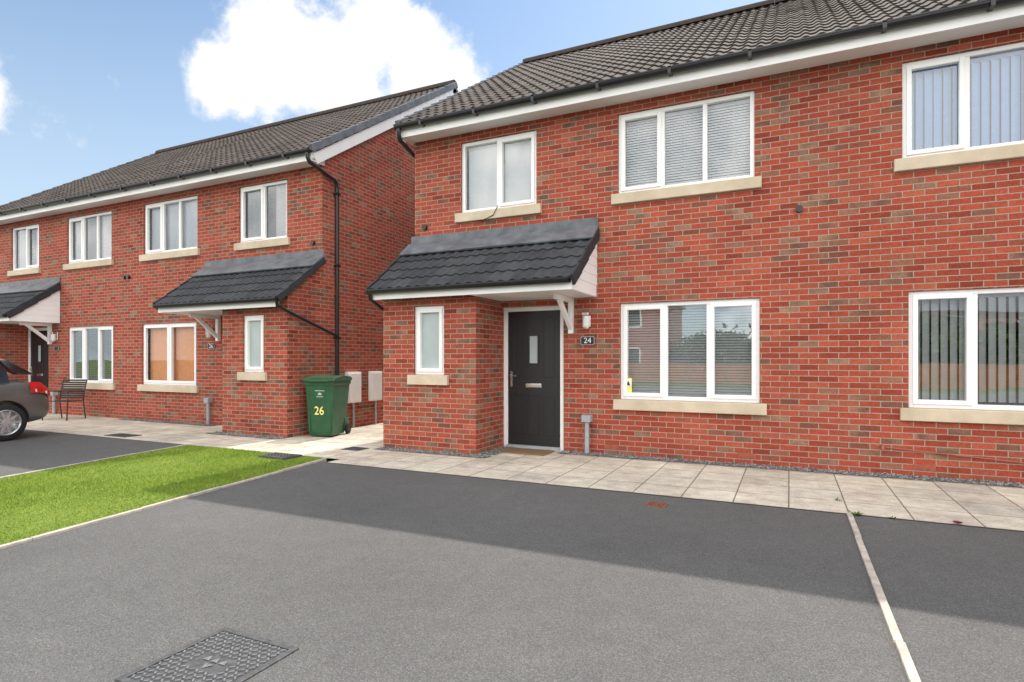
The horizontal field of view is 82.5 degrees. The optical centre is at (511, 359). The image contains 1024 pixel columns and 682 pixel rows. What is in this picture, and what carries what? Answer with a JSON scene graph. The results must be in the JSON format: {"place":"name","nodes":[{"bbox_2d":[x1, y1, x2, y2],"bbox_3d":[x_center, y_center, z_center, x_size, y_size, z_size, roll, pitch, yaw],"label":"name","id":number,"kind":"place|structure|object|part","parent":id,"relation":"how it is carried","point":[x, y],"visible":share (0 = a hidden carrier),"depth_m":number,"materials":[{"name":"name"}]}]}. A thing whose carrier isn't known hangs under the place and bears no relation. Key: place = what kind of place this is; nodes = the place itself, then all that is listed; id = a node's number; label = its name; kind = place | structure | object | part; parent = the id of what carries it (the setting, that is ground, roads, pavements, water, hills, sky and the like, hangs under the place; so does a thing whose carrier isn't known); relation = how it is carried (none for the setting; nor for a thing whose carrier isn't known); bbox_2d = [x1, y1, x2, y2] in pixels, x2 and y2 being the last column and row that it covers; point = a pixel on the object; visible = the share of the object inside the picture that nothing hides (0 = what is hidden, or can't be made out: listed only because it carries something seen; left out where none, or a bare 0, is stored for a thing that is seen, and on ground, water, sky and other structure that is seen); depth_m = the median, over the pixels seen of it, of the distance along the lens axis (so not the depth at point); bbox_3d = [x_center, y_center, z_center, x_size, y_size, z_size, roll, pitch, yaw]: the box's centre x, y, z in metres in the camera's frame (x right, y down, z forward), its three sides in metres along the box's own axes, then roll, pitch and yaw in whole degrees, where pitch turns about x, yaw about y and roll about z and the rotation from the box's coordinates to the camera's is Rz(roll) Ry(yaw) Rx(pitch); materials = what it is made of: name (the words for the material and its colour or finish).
{"place":"outdoors","nodes":[
{"label":"outdoors","id":0,"kind":"place"},
{"bbox_2d":[0,430,179,476],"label":"driveway","id":1,"kind":"structure","parent":0,"point":[27,451],"depth_m":8.73,"materials":[{"name":"grey asphalt"}]},
{"bbox_2d":[0,358,50,440],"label":"parked car","id":2,"kind":"object","parent":1,"relation":"on","point":[22,403],"visible":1,"depth_m":9.84,"materials":[{"name":"grey paint"}]},
{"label":"side window","id":3,"kind":"part","parent":2,"relation":"part of","materials":[{"name":"black glass"}]},
{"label":"rear window","id":4,"kind":"part","parent":2,"relation":"part of","materials":[{"name":"black glass"}]},
{"bbox_2d":[0,445,327,544],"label":"lawn","id":5,"kind":"structure","parent":0,"point":[48,516],"depth_m":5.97,"materials":[{"name":"plant"}]},
{"bbox_2d":[258,452,301,459],"bbox_3d":[-3.173,1.325,8.005,0.500,0.029,0.300,0,0,25],"label":"drain cover","id":6,"kind":"object","parent":5,"relation":"on","point":[279,455],"visible":1,"depth_m":7.96,"materials":[{"name":"metal"}]},
{"bbox_2d":[0,0,763,204],"label":"sky","id":7,"kind":"structure","parent":0,"point":[88,87],"materials":[{"name":"blue"}]},
{"bbox_2d":[0,461,1023,681],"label":"driveway","id":8,"kind":"structure","parent":0,"point":[332,572],"depth_m":3.45,"materials":[{"name":"grey asphalt"}]},
{"bbox_2d":[115,627,298,681],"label":"drain cover","id":9,"kind":"object","parent":8,"relation":"on","point":[224,654],"visible":0.98,"depth_m":2.61,"materials":[{"name":"metal"}]},
{"bbox_2d":[645,501,667,507],"bbox_3d":[1.339,1.355,5.408,0.180,0.029,0.160,0,0,25],"label":"drain cover","id":10,"kind":"object","parent":8,"relation":"on","point":[658,504],"visible":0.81,"depth_m":5.39,"materials":[{"name":"metal"}]},
{"bbox_2d":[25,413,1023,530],"bbox_3d":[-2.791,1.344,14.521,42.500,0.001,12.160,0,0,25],"label":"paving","id":11,"kind":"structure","parent":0,"point":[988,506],"depth_m":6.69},
{"bbox_2d":[42,379,87,420],"bbox_3d":[-10.014,0.906,13.089,0.606,0.891,0.564,0,0,5],"label":"garden chair","id":12,"kind":"object","parent":11,"relation":"on","point":[67,391],"visible":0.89,"depth_m":13.28,"materials":[{"name":"metal"}]},
{"bbox_2d":[104,433,141,437],"bbox_3d":[-6.852,1.347,10.283,0.600,0.029,0.300,0,0,25],"label":"drain cover","id":13,"kind":"object","parent":11,"relation":"on","point":[124,435],"visible":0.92,"depth_m":10.23,"materials":[{"name":"metal"}]},
{"bbox_2d":[119,418,285,438],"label":"gravel","id":14,"kind":"structure","parent":11,"relation":"on","point":[226,433],"depth_m":10.64,"materials":[{"name":"grey gravel"}]},
{"bbox_2d":[303,375,351,435],"bbox_3d":[-3.250,0.818,10.342,0.567,1.065,0.838,0,0,8],"label":"wheelie bin","id":15,"kind":"object","parent":11,"relation":"on","point":[327,399],"visible":1,"depth_m":10.04,"materials":[{"name":"green plastic"}]},
{"bbox_2d":[341,447,368,450],"bbox_3d":[-2.349,1.347,8.737,0.300,0.029,0.270,0,0,25],"label":"drain cover","id":16,"kind":"object","parent":11,"relation":"on","point":[355,448],"visible":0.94,"depth_m":8.72,"materials":[{"name":"metal"}]},
{"bbox_2d":[493,447,554,455],"bbox_3d":[0.177,1.336,8.462,0.780,0.020,0.440,0,0,25],"label":"doormat","id":17,"kind":"object","parent":11,"relation":"on","point":[527,451],"visible":0.89,"depth_m":8.39,"materials":[{"name":"brown fabric"}]},
{"bbox_2d":[373,446,1023,487],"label":"gravel","id":18,"kind":"structure","parent":11,"relation":"on","point":[906,476],"depth_m":7.33,"materials":[{"name":"grey gravel"}]},
{"bbox_2d":[25,429,1023,531],"bbox_3d":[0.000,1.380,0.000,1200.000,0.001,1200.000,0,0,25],"label":"ground","id":19,"kind":"structure","parent":0,"point":[329,460],"depth_m":6.00,"materials":[{"name":"grey concrete"}]},
{"bbox_2d":[0,444,187,478],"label":"edging strip","id":20,"kind":"object","parent":19,"relation":"on","point":[84,462],"visible":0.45,"depth_m":7.47,"materials":[{"name":"concrete"}]},
{"bbox_2d":[0,120,282,417],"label":"brick house","id":21,"kind":"structure","parent":19,"relation":"on","point":[63,281],"depth_m":14.27,"materials":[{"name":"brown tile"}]},
{"bbox_2d":[7,224,40,276],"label":"window","id":22,"kind":"structure","parent":21,"relation":"in","point":[25,268],"depth_m":15.10,"materials":[{"name":"white plastic"}]},
{"bbox_2d":[31,331,48,412],"bbox_3d":[-11.991,0.315,14.812,0.860,2.071,0.111,0,0,25],"label":"door","id":23,"kind":"structure","parent":21,"relation":"in","point":[39,347],"depth_m":14.81,"materials":[{"name":"grey plastic"}]},
{"bbox_2d":[63,211,113,269],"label":"window","id":24,"kind":"structure","parent":21,"relation":"in","point":[82,260],"depth_m":13.92,"materials":[{"name":"white plastic"}]},
{"bbox_2d":[64,325,114,389],"bbox_3d":[-9.977,-0.037,13.843,1.970,1.485,0.160,0,0,25],"label":"window","id":25,"kind":"structure","parent":21,"relation":"in","point":[101,384],"depth_m":13.90,"materials":[{"name":"white plastic"}]},
{"bbox_2d":[0,458,325,548],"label":"edging strip","id":26,"kind":"object","parent":19,"relation":"on","point":[10,544],"visible":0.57,"depth_m":5.24,"materials":[{"name":"concrete"}]},
{"bbox_2d":[106,80,457,437],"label":"brick house","id":27,"kind":"structure","parent":19,"relation":"on","point":[259,263],"depth_m":11.70,"materials":[{"name":"red brick"}]},
{"bbox_2d":[137,322,198,392],"bbox_3d":[-7.386,-0.037,12.654,1.970,1.485,0.236,0,0,25],"label":"window","id":28,"kind":"structure","parent":27,"relation":"in","point":[173,345],"depth_m":12.67,"materials":[{"name":"white plastic"}]},
{"bbox_2d":[139,196,199,261],"bbox_3d":[-7.343,-2.797,12.640,1.940,1.265,0.247,0,0,25],"label":"window","id":29,"kind":"structure","parent":27,"relation":"in","point":[174,226],"depth_m":12.72,"materials":[{"name":"white plastic"}]},
{"bbox_2d":[237,315,266,380],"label":"window","id":30,"kind":"structure","parent":27,"relation":"in","point":[254,324],"depth_m":10.39,"materials":[{"name":"white plastic"}]},
{"bbox_2d":[234,180,289,250],"bbox_3d":[-4.835,-2.797,11.453,1.470,1.265,0.254,0,0,25],"label":"window","id":31,"kind":"structure","parent":27,"relation":"in","point":[257,238],"depth_m":11.44,"materials":[{"name":"white plastic"}]},
{"bbox_2d":[365,0,832,469],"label":"brick house","id":32,"kind":"structure","parent":19,"relation":"on","point":[620,244],"depth_m":8.18,"materials":[{"name":"red brick"}]},
{"bbox_2d":[407,306,448,384],"bbox_3d":[-1.210,-0.202,8.573,0.690,1.155,0.160,0,0,25],"label":"window","id":33,"kind":"structure","parent":32,"relation":"in","point":[429,320],"depth_m":8.60,"materials":[{"name":"white plastic"}]},
{"bbox_2d":[455,131,541,222],"bbox_3d":[-0.195,-2.797,9.054,1.470,1.265,0.240,0,0,25],"label":"window","id":34,"kind":"structure","parent":32,"relation":"in","point":[502,174],"depth_m":9.07,"materials":[{"name":"white plastic"}]},
{"bbox_2d":[507,310,559,450],"bbox_3d":[0.321,0.315,8.777,0.860,2.071,0.111,0,0,25],"label":"door","id":35,"kind":"structure","parent":32,"relation":"in","point":[533,336],"depth_m":8.79,"materials":[{"name":"grey plastic"}]},
{"bbox_2d":[611,91,761,204],"bbox_3d":[2.311,-2.797,7.864,1.940,1.265,0.240,0,0,25],"label":"window","id":36,"kind":"structure","parent":32,"relation":"in","point":[659,190],"depth_m":7.89,"materials":[{"name":"white plastic"}]},
{"bbox_2d":[613,298,766,414],"bbox_3d":[2.352,-0.037,7.844,1.970,1.485,0.240,0,0,25],"label":"window","id":37,"kind":"structure","parent":32,"relation":"in","point":[746,404],"depth_m":7.87,"materials":[{"name":"white plastic"}]},
{"bbox_2d":[847,512,920,681],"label":"edging strip","id":38,"kind":"object","parent":19,"relation":"on","point":[911,672],"visible":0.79,"depth_m":3.07,"materials":[{"name":"concrete"}]},
{"bbox_2d":[818,0,1023,483],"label":"brick house","id":39,"kind":"structure","parent":19,"relation":"on","point":[927,237],"depth_m":6.70,"materials":[{"name":"red brick"}]},
{"bbox_2d":[894,42,1023,172],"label":"window","id":40,"kind":"structure","parent":39,"relation":"in","point":[959,153],"depth_m":6.55,"materials":[{"name":"white plastic"}]},
{"bbox_2d":[900,287,1023,424],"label":"window","id":41,"kind":"structure","parent":39,"relation":"in","point":[947,411],"depth_m":6.56,"materials":[{"name":"white plastic"}]}
]}

